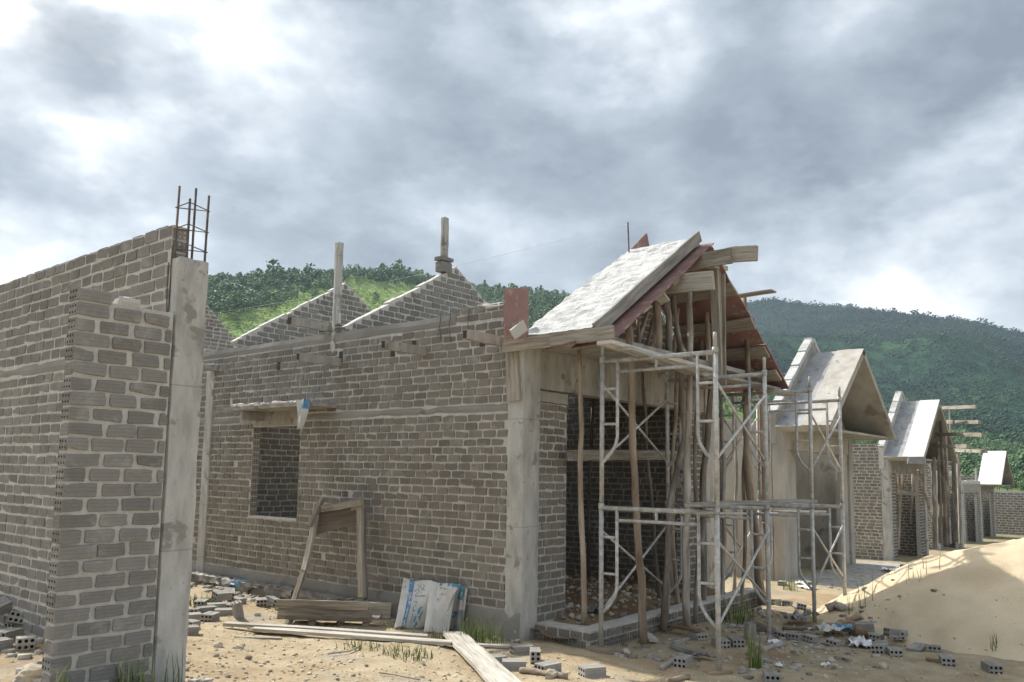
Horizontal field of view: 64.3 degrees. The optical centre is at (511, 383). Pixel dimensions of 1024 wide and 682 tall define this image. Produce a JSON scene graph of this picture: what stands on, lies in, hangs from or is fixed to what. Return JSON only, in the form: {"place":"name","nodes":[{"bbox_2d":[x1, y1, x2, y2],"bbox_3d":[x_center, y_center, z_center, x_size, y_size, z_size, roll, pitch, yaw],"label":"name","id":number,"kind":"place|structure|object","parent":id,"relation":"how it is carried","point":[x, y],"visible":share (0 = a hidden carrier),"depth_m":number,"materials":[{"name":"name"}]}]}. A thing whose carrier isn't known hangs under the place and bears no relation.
{"place":"outdoors","nodes":[
{"label":"outdoors","id":0,"kind":"place"},
{"bbox_2d":[0,534,1023,681],"bbox_3d":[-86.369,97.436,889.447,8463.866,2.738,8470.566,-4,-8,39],"label":"ground","id":1,"kind":"structure","parent":0,"point":[574,657],"depth_m":7.07,"materials":[{"name":"sand"}]},
{"bbox_2d":[0,627,23,640],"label":"hollow brick","id":2,"kind":"object","parent":1,"relation":"on","point":[11,632],"visible":0.74,"depth_m":6.14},
{"bbox_2d":[15,635,35,650],"bbox_3d":[-3.511,1.869,5.875,0.115,0.085,0.118,5,-8,-35],"label":"hollow brick","id":3,"kind":"object","parent":1,"relation":"on","point":[28,641],"visible":0.98,"depth_m":5.84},
{"bbox_2d":[14,664,42,681],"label":"stone","id":4,"kind":"object","parent":1,"relation":"on","point":[27,672],"visible":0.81,"depth_m":4.94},
{"bbox_2d":[0,186,209,681],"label":"unfinished house","id":5,"kind":"structure","parent":1,"relation":"on","point":[101,359],"depth_m":5.23,"materials":[{"name":"brick"}]},
{"bbox_2d":[112,650,155,681],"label":"grass tuft","id":6,"kind":"object","parent":1,"relation":"on","point":[132,676],"visible":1,"depth_m":4.93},
{"bbox_2d":[203,303,234,351],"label":"distant house","id":7,"kind":"structure","parent":1,"relation":"on","point":[218,336],"depth_m":17.58,"materials":[{"name":"brick"}]},
{"bbox_2d":[211,590,232,600],"bbox_3d":[-3.208,2.343,9.009,0.115,0.085,0.185,10,-1,40],"label":"hollow brick","id":8,"kind":"object","parent":1,"relation":"on","point":[221,595],"visible":0.98,"depth_m":8.97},
{"bbox_2d":[223,621,427,637],"bbox_3d":[-1.723,2.284,7.539,1.900,0.108,0.096,1,-6,1],"label":"plank","id":9,"kind":"object","parent":1,"relation":"on","point":[252,625],"visible":0.81,"depth_m":7.51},
{"bbox_2d":[291,497,367,599],"bbox_3d":[-1.966,1.905,9.297,1.058,1.231,0.485,-2,-7,26],"label":"wooden trestle","id":10,"kind":"object","parent":1,"relation":"on","point":[328,517],"visible":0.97,"depth_m":9.38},
{"bbox_2d":[276,599,391,625],"bbox_3d":[-1.811,2.335,8.320,1.134,0.286,0.265,1,-6,-2],"label":"wooden pallet","id":11,"kind":"object","parent":1,"relation":"on","point":[290,611],"visible":1,"depth_m":8.21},
{"bbox_2d":[251,626,452,645],"bbox_3d":[-1.452,2.281,7.369,1.853,0.083,0.113,0,-6,7],"label":"plank","id":12,"kind":"object","parent":1,"relation":"on","point":[354,635],"visible":0.99,"depth_m":7.34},
{"bbox_2d":[380,641,432,660],"bbox_3d":[-0.842,2.176,6.672,0.443,0.136,0.536,-4,-8,39],"label":"grass tuft","id":13,"kind":"object","parent":1,"relation":"on","point":[416,651],"visible":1,"depth_m":6.67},
{"bbox_2d":[394,577,437,628],"bbox_3d":[-1.127,2.300,8.503,0.576,0.464,0.513,-4,-8,39],"label":"cement sack","id":14,"kind":"object","parent":1,"relation":"on","point":[412,608],"visible":0.94,"depth_m":8.48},
{"bbox_2d":[424,583,454,633],"bbox_3d":[-0.725,2.309,8.399,0.304,0.473,0.482,1,-6,1],"label":"cement sack","id":15,"kind":"object","parent":1,"relation":"on","point":[438,617],"visible":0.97,"depth_m":8.27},
{"bbox_2d":[435,583,459,610],"bbox_3d":[-0.683,2.187,8.384,0.294,0.264,0.137,-4,-8,39],"label":"cement sack","id":16,"kind":"object","parent":15,"relation":"on","point":[448,590],"visible":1,"depth_m":8.38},
{"bbox_2d":[449,584,464,629],"bbox_3d":[-0.571,2.320,8.427,0.067,0.475,0.219,5,-8,-36],"label":"cement sack","id":17,"kind":"object","parent":1,"relation":"on","point":[459,593],"visible":0.86,"depth_m":8.44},
{"bbox_2d":[456,588,467,630],"bbox_3d":[-0.514,2.327,8.362,0.087,0.450,0.120,-4,-8,39],"label":"cement sack","id":18,"kind":"object","parent":1,"relation":"on","point":[462,605],"visible":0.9,"depth_m":8.35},
{"bbox_2d":[0,568,937,681],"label":"rubble","id":19,"kind":"object","parent":1,"relation":"on","point":[12,650],"visible":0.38,"depth_m":8.02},
{"bbox_2d":[191,217,761,648],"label":"brick house","id":20,"kind":"structure","parent":1,"relation":"on","point":[433,448],"depth_m":9.61,"materials":[{"name":"brick"}]},
{"bbox_2d":[191,571,229,583],"bbox_3d":[-4.223,2.691,11.297,0.923,0.119,0.198,-4,-8,39],"label":"plastic film","id":21,"kind":"object","parent":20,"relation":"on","point":[208,578],"visible":0.9,"depth_m":11.20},
{"bbox_2d":[218,577,266,592],"bbox_3d":[-3.531,2.657,10.727,0.920,0.154,0.202,-4,-8,39],"label":"plastic film","id":22,"kind":"object","parent":20,"relation":"on","point":[243,585],"visible":0.98,"depth_m":10.68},
{"bbox_2d":[258,583,301,598],"bbox_3d":[-2.907,2.604,10.222,0.723,0.127,0.198,-4,-8,39],"label":"plastic film","id":23,"kind":"object","parent":20,"relation":"on","point":[273,589],"visible":0.92,"depth_m":10.15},
{"bbox_2d":[296,399,309,429],"bbox_3d":[-2.523,0.368,9.769,0.223,0.381,0.074,-4,-8,39],"label":"hanging sack","id":24,"kind":"object","parent":20,"relation":"hanging from","point":[303,405],"visible":1,"depth_m":9.74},
{"bbox_2d":[298,590,355,600],"bbox_3d":[-2.211,2.562,9.652,0.929,0.151,0.198,-4,-8,39],"label":"plastic film","id":25,"kind":"object","parent":20,"relation":"on","point":[310,595],"visible":0.77,"depth_m":9.65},
{"bbox_2d":[505,351,520,401],"bbox_3d":[0.007,-0.077,8.255,0.202,0.521,0.038,-4,-8,39],"label":"column board","id":26,"kind":"object","parent":20,"relation":"attached to","point":[512,362],"depth_m":8.24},
{"bbox_2d":[503,287,528,339],"bbox_3d":[0.044,-0.691,7.986,0.026,0.580,0.379,-4,-8,39],"label":"formwork sheet","id":27,"kind":"object","parent":20,"relation":"on","point":[516,306],"visible":0.88,"depth_m":7.96,"materials":[{"name":"red wood"}]},
{"bbox_2d":[502,333,552,352],"bbox_3d":[0.155,-0.402,8.083,0.642,0.146,0.034,-4,-8,38],"label":"eave board","id":28,"kind":"object","parent":20,"relation":"attached to","point":[539,341],"visible":0.86,"depth_m":8.06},
{"bbox_2d":[577,350,586,624],"bbox_3d":[0.696,1.016,8.140,0.155,2.728,0.077,6,-8,-37],"label":"pole prop","id":29,"kind":"object","parent":20,"relation":"on","point":[581,513],"visible":1,"depth_m":8.11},
{"bbox_2d":[549,325,614,346],"bbox_3d":[0.650,-0.444,7.659,0.738,0.141,0.034,-4,-8,40],"label":"eave board","id":30,"kind":"object","parent":20,"relation":"attached to","point":[589,335],"visible":0.97,"depth_m":7.63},
{"bbox_2d":[592,231,701,327],"bbox_3d":[1.478,-1.112,8.546,0.031,1.520,2.255,-4,-8,39],"label":"edge board","id":31,"kind":"object","parent":20,"relation":"attached to","point":[625,302],"visible":0.94,"depth_m":8.41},
{"bbox_2d":[652,300,662,348],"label":"pole prop","id":32,"kind":"object","parent":20,"relation":"on","point":[657,334],"visible":0.83,"depth_m":8.73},
{"bbox_2d":[611,243,713,336],"bbox_3d":[1.265,-1.012,8.853,1.050,1.419,2.164,-4,-8,39],"label":"formwork sheet","id":33,"kind":"object","parent":20,"relation":"on","point":[625,320],"visible":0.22,"depth_m":8.50,"materials":[{"name":"red wood"}]},
{"bbox_2d":[665,270,714,293],"bbox_3d":[1.873,-1.088,8.807,0.671,0.228,0.052,-4,-8,38],"label":"purlin timber","id":34,"kind":"object","parent":33,"relation":"attached to","point":[696,281],"visible":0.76,"depth_m":8.71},
{"bbox_2d":[685,248,732,270],"bbox_3d":[2.119,-1.383,9.203,0.776,0.178,0.054,-4,-8,39],"label":"ridge timber","id":35,"kind":"object","parent":33,"relation":"on","point":[714,258],"visible":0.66,"depth_m":9.07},
{"bbox_2d":[729,245,758,262],"bbox_3d":[2.522,-1.421,8.975,0.379,0.192,0.064,-4,-8,39],"label":"ridge timber","id":36,"kind":"object","parent":35,"relation":"attached to","point":[749,253],"visible":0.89,"depth_m":8.91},
{"bbox_2d":[664,301,672,351],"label":"pole prop","id":37,"kind":"object","parent":20,"relation":"on","point":[668,334],"visible":0.73,"depth_m":9.77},
{"bbox_2d":[699,380,712,600],"bbox_3d":[2.376,1.295,9.968,0.113,2.884,0.374,-4,-8,39],"label":"pole prop","id":38,"kind":"object","parent":20,"relation":"on","point":[703,474],"visible":0.59,"depth_m":9.87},
{"bbox_2d":[685,246,730,282],"bbox_3d":[2.080,-1.292,9.868,1.060,0.456,0.667,-4,-8,39],"label":"formwork sheet","id":39,"kind":"object","parent":20,"relation":"on","point":[721,269],"visible":0.16,"depth_m":9.59,"materials":[{"name":"red wood"}]},
{"bbox_2d":[662,282,737,304],"bbox_3d":[2.220,-1.092,9.974,1.078,0.139,0.191,-4,-8,39],"label":"cross board","id":40,"kind":"object","parent":39,"relation":"attached to","point":[731,290],"visible":0.41,"depth_m":9.92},
{"bbox_2d":[705,312,711,361],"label":"pole prop","id":41,"kind":"object","parent":20,"relation":"on","point":[708,337],"visible":0.56,"depth_m":10.17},
{"bbox_2d":[661,294,763,350],"bbox_3d":[2.530,-0.761,10.356,1.080,0.517,0.763,-4,-8,39],"label":"formwork sheet","id":42,"kind":"object","parent":20,"relation":"on","point":[736,308],"visible":0.57,"depth_m":10.27,"materials":[{"name":"red wood"}]},
{"bbox_2d":[673,317,755,337],"bbox_3d":[2.546,-0.702,10.337,1.082,0.143,0.190,-4,-8,39],"label":"cross board","id":43,"kind":"object","parent":42,"relation":"on","point":[741,324],"visible":0.57,"depth_m":10.19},
{"bbox_2d":[720,409,726,594],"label":"pole prop","id":44,"kind":"object","parent":20,"relation":"on","point":[724,541],"visible":0.84,"depth_m":10.34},
{"bbox_2d":[693,343,788,392],"bbox_3d":[3.013,-0.187,10.880,1.100,0.517,0.761,-4,-8,39],"label":"formwork sheet","id":45,"kind":"object","parent":20,"relation":"attached to","point":[757,364],"visible":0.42,"depth_m":10.71,"materials":[{"name":"red wood"}]},
{"bbox_2d":[693,346,769,361],"bbox_3d":[2.820,-0.375,10.637,1.059,0.144,0.191,-4,-8,39],"label":"cross board","id":46,"kind":"object","parent":45,"relation":"on","point":[759,352],"visible":0.47,"depth_m":10.46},
{"bbox_2d":[740,388,752,607],"bbox_3d":[3.061,1.413,10.612,0.066,2.899,0.515,-4,-8,39],"label":"pole prop","id":47,"kind":"object","parent":20,"relation":"on","point":[744,542],"visible":0.5,"depth_m":10.48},
{"bbox_2d":[742,389,765,605],"bbox_3d":[3.133,1.474,10.560,0.139,2.783,0.515,-4,-8,39],"label":"pole prop","id":48,"kind":"object","parent":20,"relation":"on","point":[750,494],"visible":0.63,"depth_m":10.46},
{"bbox_2d":[443,631,520,681],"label":"plank","id":49,"kind":"object","parent":1,"relation":"on","point":[484,664],"visible":0.94,"depth_m":6.40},
{"bbox_2d":[459,612,504,643],"bbox_3d":[-0.325,2.315,7.704,0.501,0.294,0.571,3,-7,-19],"label":"grass tuft","id":50,"kind":"object","parent":1,"relation":"on","point":[482,635],"visible":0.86,"depth_m":7.71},
{"bbox_2d":[502,658,525,670],"bbox_3d":[0.016,2.231,6.444,0.185,0.085,0.115,1,-6,-3],"label":"hollow brick","id":51,"kind":"object","parent":1,"relation":"on","point":[512,664],"visible":0.62,"depth_m":6.39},
{"bbox_2d":[509,643,533,654],"bbox_3d":[0.085,2.342,7.155,0.185,0.085,0.115,3,-7,-20],"label":"hollow brick","id":52,"kind":"object","parent":1,"relation":"on","point":[519,649],"visible":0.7,"depth_m":7.11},
{"bbox_2d":[519,667,567,678],"bbox_3d":[0.243,2.207,6.210,0.424,0.067,0.082,-3,-7,34],"label":"stick","id":53,"kind":"object","parent":1,"relation":"on","point":[534,671],"visible":0.86,"depth_m":6.24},
{"bbox_2d":[534,660,561,671],"bbox_3d":[0.281,2.235,6.388,0.185,0.085,0.115,6,-8,-40],"label":"hollow brick","id":54,"kind":"object","parent":1,"relation":"on","point":[550,664],"visible":0.59,"depth_m":6.37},
{"bbox_2d":[578,664,605,677],"bbox_3d":[0.623,2.242,6.340,0.185,0.085,0.115,3,-7,-22],"label":"hollow brick","id":55,"kind":"object","parent":1,"relation":"on","point":[591,670],"visible":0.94,"depth_m":6.30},
{"bbox_2d":[586,644,615,654],"bbox_3d":[0.834,2.502,7.601,0.265,0.095,0.260,-4,-8,39],"label":"stone pad","id":56,"kind":"object","parent":1,"relation":"on","point":[606,649],"visible":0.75,"depth_m":7.53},
{"bbox_2d":[186,571,1023,681],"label":"gravel","id":57,"kind":"structure","parent":1,"relation":"on","point":[609,613],"depth_m":7.02,"materials":[{"name":"gravel"}]},
{"bbox_2d":[531,569,714,639],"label":"earth floor","id":58,"kind":"structure","parent":1,"relation":"on","point":[576,595],"depth_m":9.69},
{"bbox_2d":[586,398,593,577],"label":"pole prop","id":59,"kind":"object","parent":58,"relation":"on","point":[589,502],"visible":0.86,"depth_m":12.10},
{"bbox_2d":[641,371,660,598],"bbox_3d":[1.692,1.190,9.935,0.060,2.986,0.446,-4,-8,39],"label":"pole prop","id":60,"kind":"object","parent":58,"relation":"on","point":[658,586],"visible":0.79,"depth_m":9.91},
{"bbox_2d":[566,450,677,460],"bbox_3d":[1.366,0.839,9.518,0.031,0.179,2.504,-4,-8,39],"label":"tie board","id":61,"kind":"object","parent":60,"relation":"attached to","point":[572,455],"visible":0.59,"depth_m":9.30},
{"bbox_2d":[670,371,680,603],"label":"pole prop","id":62,"kind":"object","parent":58,"relation":"on","point":[675,577],"visible":0.52,"depth_m":9.56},
{"bbox_2d":[625,324,647,644],"bbox_3d":[1.221,0.943,7.935,0.100,3.139,0.345,-4,-8,39],"label":"pole prop","id":63,"kind":"object","parent":1,"relation":"on","point":[642,619],"visible":0.9,"depth_m":7.88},
{"bbox_2d":[598,502,721,670],"bbox_3d":[1.303,1.731,7.337,1.214,1.530,0.100,-4,-8,37],"label":"scaffold","id":64,"kind":"object","parent":1,"relation":"on","point":[715,511],"visible":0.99,"depth_m":7.29,"materials":[{"name":"metal"}]},
{"bbox_2d":[599,332,719,505],"bbox_3d":[1.327,0.335,7.491,1.214,1.530,0.100,-4,-8,37],"label":"scaffold","id":65,"kind":"object","parent":64,"relation":"on","point":[714,382],"visible":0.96,"depth_m":7.41,"materials":[{"name":"metal"}]},
{"bbox_2d":[718,382,766,461],"bbox_3d":[2.222,0.379,7.835,0.048,0.722,1.664,-3,-7,32],"label":"cross brace","id":66,"kind":"object","parent":65,"relation":"attached to","point":[741,422],"visible":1,"depth_m":7.76,"materials":[{"name":"metal"}]},
{"bbox_2d":[685,500,776,506],"bbox_3d":[1.995,1.081,7.354,1.217,0.039,0.177,6,-8,-41],"label":"scaffold plank","id":67,"kind":"object","parent":64,"relation":"on","point":[722,503],"visible":0.94,"depth_m":7.23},
{"bbox_2d":[720,530,768,622],"bbox_3d":[2.200,1.776,7.684,0.048,0.722,1.664,-3,-7,32],"label":"cross brace","id":68,"kind":"object","parent":64,"relation":"attached to","point":[744,575],"visible":1,"depth_m":7.60,"materials":[{"name":"metal"}]},
{"bbox_2d":[660,295,684,629],"bbox_3d":[1.776,0.807,8.967,0.092,3.649,0.524,-4,-8,39],"label":"pole prop","id":69,"kind":"object","parent":1,"relation":"on","point":[667,565],"visible":0.89,"depth_m":8.91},
{"bbox_2d":[673,654,692,667],"bbox_3d":[1.490,2.422,7.103,0.115,0.085,0.185,-3,-7,29],"label":"hollow brick","id":70,"kind":"object","parent":1,"relation":"on","point":[682,660],"visible":1,"depth_m":7.05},
{"bbox_2d":[682,292,693,630],"bbox_3d":[1.915,0.786,8.873,0.109,3.691,0.235,-4,-8,39],"label":"pole prop","id":71,"kind":"object","parent":1,"relation":"on","point":[686,529],"visible":0.88,"depth_m":8.80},
{"bbox_2d":[692,390,700,623],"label":"pole prop","id":72,"kind":"object","parent":1,"relation":"on","point":[695,601],"visible":0.59,"depth_m":9.19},
{"bbox_2d":[665,489,771,640],"bbox_3d":[2.191,1.909,8.751,1.214,1.530,0.100,-4,-8,40],"label":"scaffold","id":73,"kind":"object","parent":1,"relation":"on","point":[766,509],"visible":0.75,"depth_m":8.47,"materials":[{"name":"metal"}]},
{"bbox_2d":[604,525,665,607],"bbox_3d":[1.302,1.841,8.416,0.048,0.722,1.664,-3,-7,32],"label":"cross brace","id":74,"kind":"object","parent":73,"relation":"attached to","point":[634,567],"visible":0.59,"depth_m":8.28,"materials":[{"name":"metal"}]},
{"bbox_2d":[665,357,768,499],"bbox_3d":[2.212,0.515,8.904,1.214,1.530,0.100,-4,-8,40],"label":"scaffold","id":75,"kind":"object","parent":73,"relation":"on","point":[763,374],"visible":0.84,"depth_m":8.71,"materials":[{"name":"metal"}]},
{"bbox_2d":[604,386,668,461],"bbox_3d":[1.324,0.444,8.568,0.048,0.722,1.664,-3,-7,32],"label":"cross brace","id":76,"kind":"object","parent":75,"relation":"attached to","point":[639,425],"visible":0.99,"depth_m":8.64,"materials":[{"name":"metal"}]},
{"bbox_2d":[617,346,709,376],"bbox_3d":[1.583,-0.195,8.226,0.145,0.037,2.364,-3,-7,30],"label":"scaffold plank","id":77,"kind":"object","parent":75,"relation":"on","point":[633,351],"visible":0.71,"depth_m":7.89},
{"bbox_2d":[597,339,712,371],"bbox_3d":[1.485,-0.251,8.010,0.166,0.043,2.323,-4,-8,36],"label":"scaffold plank","id":78,"kind":"object","parent":77,"relation":"on","point":[612,344],"visible":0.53,"depth_m":7.61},
{"bbox_2d":[711,593,756,624],"bbox_3d":[2.627,2.626,9.624,0.654,0.373,0.682,-4,-8,39],"label":"grass tuft","id":79,"kind":"object","parent":1,"relation":"on","point":[737,615],"visible":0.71,"depth_m":9.50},
{"bbox_2d":[732,392,738,590],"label":"pole prop","id":80,"kind":"object","parent":1,"relation":"on","point":[734,582],"visible":0.58,"depth_m":11.54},
{"bbox_2d":[744,626,762,668],"bbox_3d":[2.106,2.278,7.091,0.173,0.386,0.139,-2,-7,25],"label":"grass tuft","id":81,"kind":"object","parent":1,"relation":"on","point":[755,662],"visible":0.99,"depth_m":7.08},
{"bbox_2d":[758,391,765,587],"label":"pole prop","id":82,"kind":"object","parent":1,"relation":"on","point":[761,446],"visible":0.48,"depth_m":11.50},
{"bbox_2d":[720,490,816,622],"bbox_3d":[3.149,2.101,10.098,1.213,1.530,0.100,-4,-8,39],"label":"scaffold","id":83,"kind":"object","parent":1,"relation":"on","point":[810,506],"visible":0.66,"depth_m":9.83,"materials":[{"name":"metal"}]},
{"bbox_2d":[719,376,813,499],"bbox_3d":[3.178,0.704,10.255,1.213,1.530,0.100,-4,-8,39],"label":"scaffold","id":84,"kind":"object","parent":83,"relation":"on","point":[808,390],"visible":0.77,"depth_m":10.03,"materials":[{"name":"metal"}]},
{"bbox_2d":[751,383,798,395],"bbox_3d":[3.398,0.090,10.546,0.208,0.036,1.457,-3,-8,35],"label":"scaffold plank","id":85,"kind":"object","parent":84,"relation":"on","point":[759,387],"visible":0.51,"depth_m":10.27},
{"bbox_2d":[685,372,780,388],"bbox_3d":[2.796,-0.025,10.122,0.208,0.040,2.244,-5,-8,42],"label":"scaffold plank","id":86,"kind":"object","parent":85,"relation":"on","point":[736,381],"visible":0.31,"depth_m":10.02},
{"bbox_2d":[709,269,722,374],"bbox_3d":[2.405,-0.715,9.533,0.107,1.276,0.171,-4,-8,39],"label":"squared post","id":87,"kind":"object","parent":86,"relation":"on","point":[716,307],"visible":0.69,"depth_m":9.49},
{"bbox_2d":[721,273,726,384],"bbox_3d":[2.470,-0.639,9.511,0.062,1.313,0.050,-4,-8,39],"label":"post lath","id":88,"kind":"object","parent":87,"relation":"attached to","point":[723,294],"visible":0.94,"depth_m":9.50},
{"bbox_2d":[742,297,751,380],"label":"pole prop","id":89,"kind":"object","parent":86,"relation":"on","point":[747,354],"visible":0.49,"depth_m":10.33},
{"bbox_2d":[812,415,841,468],"bbox_3d":[3.994,0.725,10.355,0.049,0.721,1.212,-4,-8,38],"label":"cross brace","id":90,"kind":"object","parent":84,"relation":"attached to","point":[825,440],"visible":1,"depth_m":10.33,"materials":[{"name":"metal"}]},
{"bbox_2d":[782,610,818,620],"bbox_3d":[3.383,2.700,9.555,0.260,0.132,0.664,-4,-8,36],"label":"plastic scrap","id":91,"kind":"object","parent":1,"relation":"on","point":[796,615],"visible":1,"depth_m":9.40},
{"bbox_2d":[758,490,846,595],"bbox_3d":[3.913,2.236,11.051,1.214,1.530,0.100,-4,-8,42],"label":"scaffold","id":92,"kind":"object","parent":1,"relation":"on","point":[842,507],"visible":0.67,"depth_m":10.78,"materials":[{"name":"metal"}]},
{"bbox_2d":[756,387,843,501],"bbox_3d":[3.937,0.842,11.208,1.214,1.530,0.100,-5,-8,42],"label":"scaffold","id":93,"kind":"object","parent":92,"relation":"on","point":[839,401],"visible":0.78,"depth_m":11.00,"materials":[{"name":"metal"}]},
{"bbox_2d":[814,523,843,584],"bbox_3d":[3.972,2.121,10.204,0.049,0.721,1.212,-4,-8,38],"label":"cross brace","id":94,"kind":"object","parent":92,"relation":"attached to","point":[828,556],"visible":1,"depth_m":10.17,"materials":[{"name":"metal"}]},
{"bbox_2d":[713,337,895,580],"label":"unfinished house","id":95,"kind":"structure","parent":1,"relation":"on","point":[849,373],"depth_m":16.36,"materials":[{"name":"concrete"}]},
{"bbox_2d":[808,621,853,631],"bbox_3d":[3.483,2.633,8.861,0.486,0.112,0.227,3,-7,-21],"label":"plastic scrap","id":96,"kind":"object","parent":1,"relation":"on","point":[825,627],"visible":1,"depth_m":8.82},
{"bbox_2d":[788,561,899,588],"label":"porch slab","id":97,"kind":"structure","parent":1,"relation":"on","point":[860,572],"depth_m":15.90,"materials":[{"name":"concrete"}]},
{"bbox_2d":[852,391,957,560],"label":"unfinished house","id":98,"kind":"structure","parent":1,"relation":"on","point":[880,467],"depth_m":22.79,"materials":[{"name":"brick"}]},
{"bbox_2d":[932,457,936,548],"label":"pole prop","id":99,"kind":"object","parent":98,"relation":"attached to","point":[934,517],"visible":1,"depth_m":22.78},
{"bbox_2d":[937,441,942,543],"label":"pole prop","id":100,"kind":"object","parent":98,"relation":"attached to","point":[940,535],"visible":1,"depth_m":23.36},
{"bbox_2d":[939,421,947,544],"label":"pole prop","id":101,"kind":"object","parent":98,"relation":"attached to","point":[944,514],"visible":0.78,"depth_m":23.76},
{"bbox_2d":[944,436,951,543],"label":"pole prop","id":102,"kind":"object","parent":98,"relation":"attached to","point":[947,493],"visible":0.81,"depth_m":24.15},
{"bbox_2d":[952,441,958,541],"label":"pole prop","id":103,"kind":"object","parent":98,"relation":"attached to","point":[955,514],"visible":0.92,"depth_m":24.83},
{"bbox_2d":[816,538,1023,660],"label":"sand pile","id":104,"kind":"object","parent":1,"relation":"on","point":[992,572],"visible":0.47,"depth_m":8.85,"materials":[{"name":"sand"}]},
{"bbox_2d":[926,463,963,549],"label":"unfinished house","id":105,"kind":"structure","parent":1,"relation":"on","point":[929,495],"depth_m":29.84,"materials":[{"name":"brick"}]},
{"bbox_2d":[957,452,961,543],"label":"pole prop","id":106,"kind":"object","parent":1,"relation":"on","point":[959,503],"visible":0.89,"depth_m":25.35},
{"bbox_2d":[961,468,982,543],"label":"unfinished house","id":107,"kind":"structure","parent":1,"relation":"on","point":[971,510],"depth_m":39.62,"materials":[{"name":"concrete"}]},
{"bbox_2d":[981,661,1002,673],"bbox_3d":[4.270,2.532,7.248,0.115,0.085,0.185,0,-6,9],"label":"hollow brick","id":108,"kind":"object","parent":1,"relation":"on","point":[993,667],"visible":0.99,"depth_m":7.19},
{"bbox_2d":[978,451,1013,537],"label":"unfinished house","id":109,"kind":"structure","parent":1,"relation":"on","point":[995,469],"depth_m":44.86,"materials":[{"name":"concrete"}]},
{"bbox_2d":[994,490,1023,534],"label":"boundary wall","id":110,"kind":"structure","parent":1,"relation":"on","point":[1009,511],"depth_m":49.49,"materials":[{"name":"brick"}]},
{"bbox_2d":[0,0,1023,331],"label":"sky","id":111,"kind":"structure","parent":0,"point":[871,152],"materials":[{"name":"grey"}]},
{"bbox_2d":[214,275,1023,490],"bbox_3d":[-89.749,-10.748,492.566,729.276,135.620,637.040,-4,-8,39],"label":"hill","id":112,"kind":"structure","parent":0,"point":[371,287],"depth_m":379.02,"materials":[{"name":"green plant"}]},
{"bbox_2d":[217,276,414,338],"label":"hill scrub","id":113,"kind":"object","parent":112,"relation":"on","point":[305,300],"visible":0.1,"depth_m":367.93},
{"bbox_2d":[206,258,1023,490],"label":"hill forest","id":114,"kind":"object","parent":112,"relation":"on","point":[251,291],"visible":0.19,"depth_m":416.50,"materials":[{"name":"green plant"}]},
{"bbox_2d":[748,303,1023,443],"bbox_3d":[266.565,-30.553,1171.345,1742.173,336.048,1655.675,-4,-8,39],"label":"mountain","id":115,"kind":"structure","parent":0,"point":[895,365],"depth_m":751.32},
{"bbox_2d":[747,296,1023,443],"bbox_3d":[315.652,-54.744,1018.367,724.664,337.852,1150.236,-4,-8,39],"label":"mountain forest","id":116,"kind":"object","parent":115,"relation":"on","point":[1006,340],"visible":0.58,"depth_m":849.18,"materials":[{"name":"plant"}]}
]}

